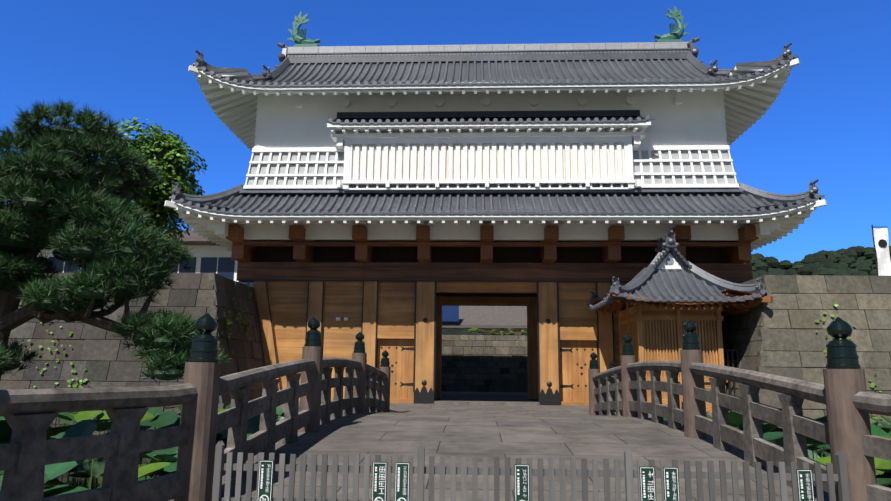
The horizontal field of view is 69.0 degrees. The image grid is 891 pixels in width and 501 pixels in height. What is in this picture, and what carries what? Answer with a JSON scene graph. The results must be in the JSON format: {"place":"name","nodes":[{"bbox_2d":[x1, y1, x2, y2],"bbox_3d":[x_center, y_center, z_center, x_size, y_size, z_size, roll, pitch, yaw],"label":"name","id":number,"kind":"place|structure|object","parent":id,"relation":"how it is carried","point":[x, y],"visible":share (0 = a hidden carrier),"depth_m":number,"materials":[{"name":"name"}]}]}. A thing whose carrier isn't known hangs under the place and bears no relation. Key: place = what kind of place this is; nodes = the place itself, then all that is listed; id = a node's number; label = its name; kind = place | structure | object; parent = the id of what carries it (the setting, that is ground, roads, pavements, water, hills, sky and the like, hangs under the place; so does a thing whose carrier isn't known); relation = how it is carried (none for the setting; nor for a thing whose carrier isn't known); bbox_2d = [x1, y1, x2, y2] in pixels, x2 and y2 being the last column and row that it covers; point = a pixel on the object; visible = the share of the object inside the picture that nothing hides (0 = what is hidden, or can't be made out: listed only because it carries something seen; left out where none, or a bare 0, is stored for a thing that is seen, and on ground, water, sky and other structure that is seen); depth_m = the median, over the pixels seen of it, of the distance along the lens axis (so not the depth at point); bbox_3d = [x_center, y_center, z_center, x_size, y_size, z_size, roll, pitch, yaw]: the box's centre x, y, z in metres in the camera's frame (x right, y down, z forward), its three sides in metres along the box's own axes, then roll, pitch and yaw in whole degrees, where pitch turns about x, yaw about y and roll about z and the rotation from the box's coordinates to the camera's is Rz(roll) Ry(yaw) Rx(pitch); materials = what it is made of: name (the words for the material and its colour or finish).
{"place":"outdoors","nodes":[
{"label":"outdoors","id":0,"kind":"place"},
{"bbox_2d":[56,457,158,488],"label":"moat water","id":1,"kind":"structure","parent":0,"point":[82,480],"depth_m":18.74,"materials":[{"name":"green liquid"}]},
{"bbox_2d":[0,404,890,497],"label":"lotus bed","id":2,"kind":"object","parent":1,"relation":"on","point":[162,462],"visible":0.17,"depth_m":15.32,"materials":[{"name":"green plant"}]},
{"bbox_2d":[149,234,179,272],"bbox_3d":[-15.777,0.462,34.893,2.005,3.626,2.914,-9,-14,42],"label":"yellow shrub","id":3,"kind":"object","parent":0,"point":[171,235],"depth_m":35.61,"materials":[{"name":"green plant"}]},
{"bbox_2d":[0,0,890,262],"label":"sky","id":4,"kind":"structure","parent":0,"point":[829,122],"materials":[{"name":"blue"}]},
{"bbox_2d":[745,245,890,278],"bbox_3d":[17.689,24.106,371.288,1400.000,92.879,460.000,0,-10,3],"label":"forest hill","id":5,"kind":"structure","parent":0,"point":[855,261],"depth_m":300.21,"materials":[{"name":"green plant"}]},
{"label":"ground","id":6,"kind":"structure","parent":0,"visible":0},
{"bbox_2d":[0,99,230,383],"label":"pine tree","id":7,"kind":"object","parent":6,"relation":"on","point":[63,190],"visible":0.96,"depth_m":12.04,"materials":[{"name":"green plant"}]},
{"bbox_2d":[0,313,890,500],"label":"bridge","id":8,"kind":"structure","parent":6,"relation":"on","point":[367,421],"depth_m":9.36,"materials":[{"name":"grey wood"}]},
{"bbox_2d":[212,440,849,500],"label":"picket fence","id":9,"kind":"object","parent":8,"relation":"on","point":[803,479],"visible":1,"depth_m":7.03,"materials":[{"name":"wood"}]},
{"bbox_2d":[0,273,890,452],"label":"stone walls","id":10,"kind":"structure","parent":6,"relation":"on","point":[780,336],"depth_m":25.97,"materials":[{"name":"grey stone"}]},
{"bbox_2d":[36,230,252,286],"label":"building","id":11,"kind":"structure","parent":10,"relation":"on","point":[213,257],"depth_m":45.29,"materials":[{"name":"paint"}]},
{"bbox_2d":[115,117,207,243],"bbox_3d":[-14.438,-2.419,31.920,4.950,8.210,5.535,9,-14,-40],"label":"broadleaf tree","id":12,"kind":"object","parent":10,"relation":"on","point":[169,155],"visible":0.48,"depth_m":31.51,"materials":[{"name":"green plant"}]},
{"bbox_2d":[19,255,889,423],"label":"climbing plants","id":13,"kind":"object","parent":10,"relation":"on","point":[872,385],"depth_m":26.03,"materials":[{"name":"green plant"}]},
{"bbox_2d":[871,225,890,275],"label":"banner","id":14,"kind":"object","parent":10,"relation":"on","point":[881,242],"visible":0.83,"depth_m":30.49,"materials":[{"name":"white fabric"}]},
{"bbox_2d":[280,413,825,456],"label":"gate platform","id":15,"kind":"structure","parent":6,"relation":"on","point":[779,429],"depth_m":22.53,"materials":[{"name":"grey stone"}]},
{"bbox_2d":[225,391,740,417],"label":"gate paving","id":16,"kind":"structure","parent":15,"relation":"on","point":[496,409],"depth_m":27.10,"materials":[{"name":"grey stone"}]},
{"bbox_2d":[441,335,527,391],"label":"stone wall","id":17,"kind":"structure","parent":16,"relation":"on","point":[484,363],"depth_m":49.16,"materials":[{"name":"grey stone"}]},
{"bbox_2d":[467,328,525,334],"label":"court shrub","id":18,"kind":"object","parent":17,"relation":"on","point":[493,331],"visible":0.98,"depth_m":51.68,"materials":[{"name":"green plant"}]},
{"bbox_2d":[442,306,526,334],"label":"building","id":19,"kind":"structure","parent":16,"relation":"on","point":[504,319],"depth_m":60.50,"materials":[{"name":"paint"}]},
{"bbox_2d":[442,306,458,321],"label":"blue panel","id":20,"kind":"object","parent":19,"relation":"attached to","point":[450,313],"visible":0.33,"depth_m":59.38,"materials":[{"name":"blue"}]},
{"bbox_2d":[164,6,826,405],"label":"castle gate","id":21,"kind":"structure","parent":16,"relation":"on","point":[390,200],"depth_m":31.23,"materials":[{"name":"paint"}]},
{"bbox_2d":[587,230,772,412],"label":"guardhouse","id":22,"kind":"structure","parent":16,"relation":"on","point":[663,297],"depth_m":26.82,"materials":[{"name":"tile"}]}
]}

